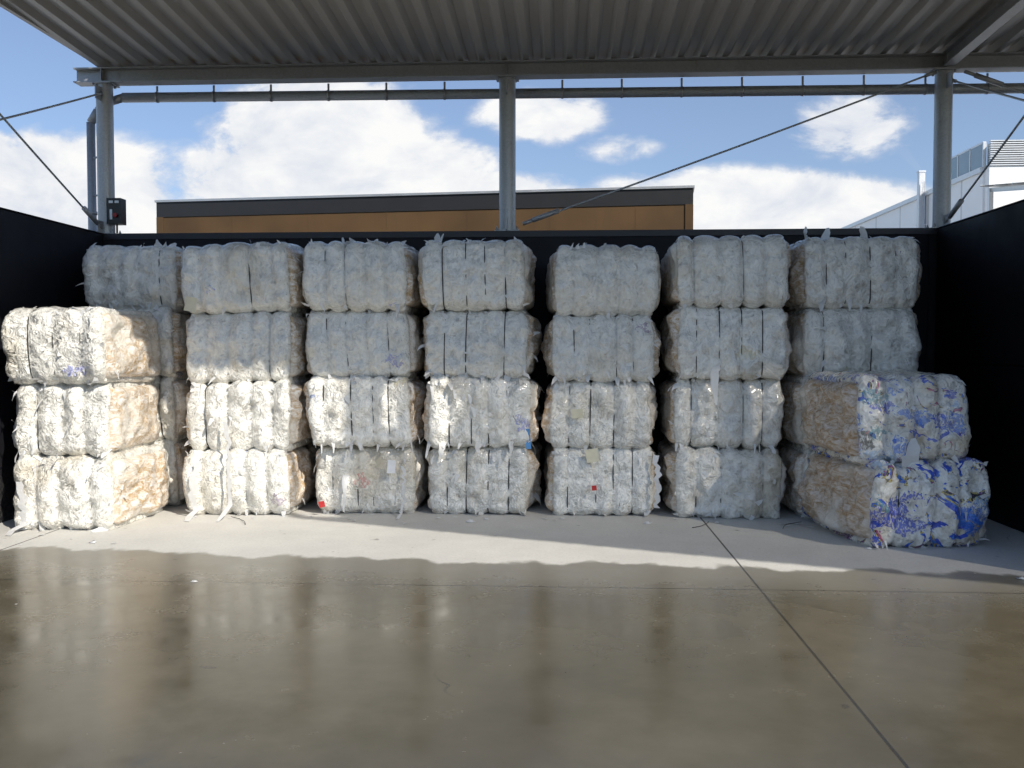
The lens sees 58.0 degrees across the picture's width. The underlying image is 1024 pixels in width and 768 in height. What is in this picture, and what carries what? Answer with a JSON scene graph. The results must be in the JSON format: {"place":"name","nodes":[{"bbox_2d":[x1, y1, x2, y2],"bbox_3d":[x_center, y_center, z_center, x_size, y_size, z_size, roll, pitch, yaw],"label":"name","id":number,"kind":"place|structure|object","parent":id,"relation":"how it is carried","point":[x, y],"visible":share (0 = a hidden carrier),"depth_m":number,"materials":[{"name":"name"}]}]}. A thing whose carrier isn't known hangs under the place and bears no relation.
{"place":"outdoors","nodes":[
{"label":"outdoors","id":0,"kind":"place"},
{"bbox_2d":[0,494,1023,767],"bbox_3d":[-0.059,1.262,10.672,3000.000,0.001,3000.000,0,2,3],"label":"ground","id":1,"kind":"structure","parent":0,"point":[422,636],"depth_m":5.19,"materials":[{"name":"concrete"}]},
{"bbox_2d":[0,207,103,522],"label":"wall","id":2,"kind":"structure","parent":1,"relation":"on","point":[41,259],"depth_m":9.27,"materials":[{"name":"black metal"}]},
{"bbox_2d":[13,444,169,531],"bbox_3d":[-4.069,0.985,9.019,1.141,0.760,1.321,0,2,5],"label":"bale","id":3,"kind":"object","parent":1,"relation":"on","point":[116,490],"visible":0.87,"depth_m":8.46,"materials":[{"name":"plastic"}]},
{"bbox_2d":[12,381,160,462],"bbox_3d":[-4.131,0.346,8.992,1.125,0.821,1.255,1,2,2],"label":"bale","id":4,"kind":"object","parent":3,"relation":"on","point":[96,420],"visible":0.84,"depth_m":8.48,"materials":[{"name":"plastic"}]},
{"bbox_2d":[0,306,160,385],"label":"bale","id":5,"kind":"object","parent":4,"relation":"on","point":[53,345],"visible":0.98,"depth_m":8.36,"materials":[{"name":"plastic"}]},
{"bbox_2d":[154,438,192,505],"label":"bale","id":6,"kind":"object","parent":1,"relation":"on","point":[176,450],"visible":0.13,"depth_m":9.72,"materials":[{"name":"plastic"}]},
{"bbox_2d":[153,376,190,442],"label":"bale","id":7,"kind":"object","parent":6,"relation":"on","point":[172,409],"visible":0.23,"depth_m":9.68,"materials":[{"name":"plastic"}]},
{"bbox_2d":[126,305,190,377],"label":"bale","id":8,"kind":"object","parent":7,"relation":"on","point":[172,331],"visible":0.22,"depth_m":9.60,"materials":[{"name":"plastic"}]},
{"bbox_2d":[76,239,191,314],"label":"bale","id":9,"kind":"object","parent":8,"relation":"on","point":[130,277],"visible":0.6,"depth_m":9.58,"materials":[{"name":"plastic"}]},
{"bbox_2d":[182,441,320,515],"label":"bale","id":10,"kind":"object","parent":1,"relation":"on","point":[275,480],"visible":0.71,"depth_m":9.17,"materials":[{"name":"plastic"}]},
{"bbox_2d":[184,376,312,454],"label":"bale","id":11,"kind":"object","parent":10,"relation":"on","point":[266,416],"visible":0.69,"depth_m":9.17,"materials":[{"name":"plastic"}]},
{"bbox_2d":[186,311,312,395],"bbox_3d":[-2.668,-0.346,9.882,1.243,0.878,1.583,-1,3,3],"label":"bale","id":12,"kind":"object","parent":11,"relation":"on","point":[227,347],"visible":0.74,"depth_m":9.14,"materials":[{"name":"plastic"}]},
{"bbox_2d":[181,240,311,315],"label":"bale","id":13,"kind":"object","parent":12,"relation":"on","point":[235,277],"visible":0.69,"depth_m":9.07,"materials":[{"name":"plastic"}]},
{"bbox_2d":[6,422,661,535],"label":"loose plastic strips","id":14,"kind":"object","parent":1,"relation":"on","point":[23,498],"visible":1,"depth_m":9.05,"materials":[{"name":"white plastic"}]},
{"bbox_2d":[314,437,432,514],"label":"bale","id":15,"kind":"object","parent":1,"relation":"on","point":[356,480],"visible":0.66,"depth_m":9.27,"materials":[{"name":"plastic"}]},
{"bbox_2d":[303,374,428,453],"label":"bale","id":16,"kind":"object","parent":15,"relation":"on","point":[360,412],"visible":0.82,"depth_m":9.13,"materials":[{"name":"plastic"}]},
{"bbox_2d":[305,309,425,380],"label":"bale","id":17,"kind":"object","parent":16,"relation":"on","point":[350,343],"visible":0.77,"depth_m":9.14,"materials":[{"name":"plastic"}]},
{"bbox_2d":[298,237,427,316],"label":"bale","id":18,"kind":"object","parent":17,"relation":"on","point":[376,275],"visible":0.81,"depth_m":9.01,"materials":[{"name":"plastic"}]},
{"bbox_2d":[184,296,598,507],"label":"bale liners and labels","id":19,"kind":"object","parent":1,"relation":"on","point":[592,455],"visible":0.88,"depth_m":9.05,"materials":[{"name":"plastic"}]},
{"bbox_2d":[154,185,694,232],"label":"building","id":20,"kind":"structure","parent":1,"relation":"on","point":[653,208],"depth_m":13.81,"materials":[{"name":"paint"}]},
{"bbox_2d":[425,440,542,515],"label":"bale","id":21,"kind":"object","parent":1,"relation":"on","point":[488,479],"visible":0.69,"depth_m":9.21,"materials":[{"name":"plastic"}]},
{"bbox_2d":[421,374,542,458],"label":"bale","id":22,"kind":"object","parent":21,"relation":"on","point":[462,410],"visible":0.88,"depth_m":9.09,"materials":[{"name":"plastic"}]},
{"bbox_2d":[417,308,541,382],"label":"bale","id":23,"kind":"object","parent":22,"relation":"on","point":[491,345],"visible":0.88,"depth_m":9.06,"materials":[{"name":"plastic"}]},
{"bbox_2d":[417,233,536,311],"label":"bale","id":24,"kind":"object","parent":23,"relation":"on","point":[467,275],"visible":0.9,"depth_m":8.95,"materials":[{"name":"plastic"}]},
{"bbox_2d":[20,514,976,573],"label":"film scraps","id":25,"kind":"object","parent":1,"relation":"on","point":[511,517],"depth_m":8.81,"materials":[{"name":"white plastic"}]},
{"bbox_2d":[233,517,797,527],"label":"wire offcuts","id":26,"kind":"object","parent":1,"relation":"on","point":[692,527],"depth_m":8.76,"materials":[{"name":"grey metal"}]},
{"bbox_2d":[102,228,936,493],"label":"back wall","id":27,"kind":"structure","parent":1,"relation":"on","point":[543,245],"depth_m":10.54,"materials":[{"name":"black metal"}]},
{"bbox_2d":[88,81,119,233],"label":"column","id":28,"kind":"structure","parent":27,"relation":"on","point":[105,144],"depth_m":10.83,"materials":[{"name":"metal"}]},
{"bbox_2d":[0,113,102,228],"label":"brace","id":29,"kind":"object","parent":28,"relation":"attached to","point":[90,215],"visible":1,"depth_m":9.92,"materials":[{"name":"metal"}]},
{"bbox_2d":[0,91,102,120],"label":"brace","id":30,"kind":"object","parent":28,"relation":"attached to","point":[59,104],"visible":1,"depth_m":9.70,"materials":[{"name":"metal"}]},
{"bbox_2d":[106,198,125,232],"bbox_3d":[-4.647,-1.966,10.811,0.200,0.400,0.170,0,2,3],"label":"control box","id":31,"kind":"object","parent":27,"relation":"on","point":[116,211],"visible":1,"depth_m":10.76,"materials":[{"name":"black plastic"}]},
{"bbox_2d":[495,74,518,230],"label":"column","id":32,"kind":"structure","parent":27,"relation":"on","point":[507,152],"depth_m":10.58,"materials":[{"name":"metal"}]},
{"bbox_2d":[92,54,955,232],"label":"connector plates","id":33,"kind":"object","parent":27,"relation":"on","point":[497,228],"visible":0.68,"depth_m":10.59,"materials":[{"name":"grey metal"}]},
{"bbox_2d":[0,0,1023,66],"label":"roof sheet","id":34,"kind":"object","parent":33,"relation":"on","point":[116,33],"visible":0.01,"depth_m":9.77,"materials":[{"name":"grey metal"}]},
{"bbox_2d":[73,52,1023,86],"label":"beam","id":35,"kind":"structure","parent":33,"relation":"on","point":[907,63],"depth_m":10.57,"materials":[{"name":"metal"}]},
{"bbox_2d":[931,67,959,227],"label":"column","id":36,"kind":"structure","parent":27,"relation":"on","point":[942,141],"depth_m":10.32,"materials":[{"name":"metal"}]},
{"bbox_2d":[522,70,936,225],"bbox_3d":[2.413,-2.646,10.411,4.602,1.683,0.057,0,2,3],"label":"brace","id":37,"kind":"object","parent":36,"relation":"attached to","point":[556,211],"visible":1,"depth_m":10.41,"materials":[{"name":"metal"}]},
{"bbox_2d":[943,0,1023,65],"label":"rafter","id":38,"kind":"object","parent":36,"relation":"on","point":[996,17],"visible":1,"depth_m":9.37,"materials":[{"name":"metal"}]},
{"bbox_2d":[944,115,1023,222],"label":"brace","id":39,"kind":"object","parent":36,"relation":"attached to","point":[955,208],"visible":1,"depth_m":9.54,"materials":[{"name":"metal"}]},
{"bbox_2d":[952,79,1023,101],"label":"brace","id":40,"kind":"object","parent":36,"relation":"attached to","point":[987,90],"visible":1,"depth_m":9.34,"materials":[{"name":"metal"}]},
{"bbox_3d":[9.581,-2.617,10.086,0.280,1.766,0.340,0,2,3],"label":"column","id":41,"kind":"object","parent":27,"relation":"on","visible":0},
{"bbox_2d":[964,70,1023,93],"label":"brace","id":42,"kind":"object","parent":41,"relation":"attached to","point":[990,80],"visible":1,"depth_m":10.21,"materials":[{"name":"metal"}]},
{"bbox_2d":[86,73,1023,231],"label":"gutter pipe","id":43,"kind":"object","parent":1,"relation":"on","point":[802,89],"visible":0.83,"depth_m":10.77,"materials":[{"name":"metal"}]},
{"bbox_2d":[89,515,1023,581],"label":"litter scraps","id":44,"kind":"object","parent":1,"relation":"on","point":[469,520],"depth_m":8.78,"materials":[{"name":"white plastic"}]},
{"bbox_2d":[543,443,655,515],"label":"bale","id":45,"kind":"object","parent":1,"relation":"on","point":[622,480],"visible":0.74,"depth_m":9.15,"materials":[{"name":"plastic"}]},
{"bbox_2d":[541,379,657,449],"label":"bale","id":46,"kind":"object","parent":45,"relation":"on","point":[621,416],"visible":0.79,"depth_m":9.11,"materials":[{"name":"plastic"}]},
{"bbox_2d":[540,313,660,385],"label":"bale","id":47,"kind":"object","parent":46,"relation":"on","point":[617,349],"visible":0.9,"depth_m":9.03,"materials":[{"name":"plastic"}]},
{"bbox_2d":[545,242,660,316],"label":"bale","id":48,"kind":"object","parent":47,"relation":"on","point":[586,280],"visible":0.84,"depth_m":8.95,"materials":[{"name":"plastic"}]},
{"bbox_2d":[657,435,786,519],"bbox_3d":[2.157,0.952,9.693,1.263,0.776,1.558,1,3,4],"label":"bale","id":49,"kind":"object","parent":1,"relation":"on","point":[740,481],"visible":0.76,"depth_m":9.02,"materials":[{"name":"plastic"}]},
{"bbox_2d":[658,375,784,453],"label":"bale","id":50,"kind":"object","parent":49,"relation":"on","point":[746,414],"visible":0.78,"depth_m":9.02,"materials":[{"name":"plastic"}]},
{"bbox_2d":[660,305,791,404],"bbox_3d":[2.173,-0.317,9.572,1.249,0.996,1.509,1,2,5],"label":"bale","id":51,"kind":"object","parent":50,"relation":"on","point":[715,344],"visible":0.9,"depth_m":8.89,"materials":[{"name":"plastic"}]},
{"bbox_2d":[660,234,790,312],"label":"bale","id":52,"kind":"object","parent":51,"relation":"on","point":[727,271],"visible":0.82,"depth_m":8.82,"materials":[{"name":"plastic"}]},
{"bbox_2d":[775,441,812,518],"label":"bale","id":53,"kind":"object","parent":1,"relation":"on","point":[794,460],"visible":0.12,"depth_m":9.18,"materials":[{"name":"plastic"}]},
{"bbox_2d":[780,373,809,448],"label":"bale","id":54,"kind":"object","parent":53,"relation":"on","point":[791,431],"visible":0.17,"depth_m":9.23,"materials":[{"name":"plastic"}]},
{"bbox_2d":[786,308,921,375],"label":"bale","id":55,"kind":"object","parent":54,"relation":"on","point":[853,339],"visible":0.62,"depth_m":8.95,"materials":[{"name":"plastic"}]},
{"bbox_2d":[782,226,921,311],"bbox_3d":[3.404,-1.128,9.611,1.310,0.884,1.487,0,1,2],"label":"bale","id":56,"kind":"object","parent":55,"relation":"on","point":[827,271],"visible":0.76,"depth_m":8.94,"materials":[{"name":"plastic"}]},
{"bbox_2d":[797,451,989,549],"bbox_3d":[3.415,0.985,8.330,1.302,0.817,1.563,0,2,-6],"label":"bale","id":57,"kind":"object","parent":1,"relation":"on","point":[935,502],"visible":0.83,"depth_m":7.68,"materials":[{"name":"plastic"}]},
{"bbox_2d":[798,368,971,466],"bbox_3d":[3.315,0.383,8.366,1.172,1.032,1.446,-1,2,-3],"label":"bale","id":58,"kind":"object","parent":57,"relation":"on","point":[904,416],"visible":0.99,"depth_m":7.73,"materials":[{"name":"plastic"}]},
{"bbox_2d":[916,170,925,227],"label":"flue stack","id":59,"kind":"object","parent":1,"relation":"on","point":[920,221],"visible":0.29,"depth_m":54.33,"materials":[{"name":"metal"}]},
{"bbox_2d":[935,199,1023,532],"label":"wall","id":60,"kind":"structure","parent":1,"relation":"on","point":[979,346],"depth_m":9.00,"materials":[{"name":"black metal"}]},
{"bbox_2d":[980,182,1023,210],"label":"glass canopy","id":61,"kind":"object","parent":1,"relation":"on","point":[1014,186],"visible":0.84,"depth_m":44.16,"materials":[{"name":"metal"}]},
{"bbox_2d":[0,7,1023,232],"label":"sky","id":62,"kind":"structure","parent":0,"point":[845,166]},
{"bbox_2d":[842,140,1023,227],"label":"factory building","id":63,"kind":"structure","parent":0,"point":[1006,165],"depth_m":48.10,"materials":[{"name":"white metal"}]}
]}

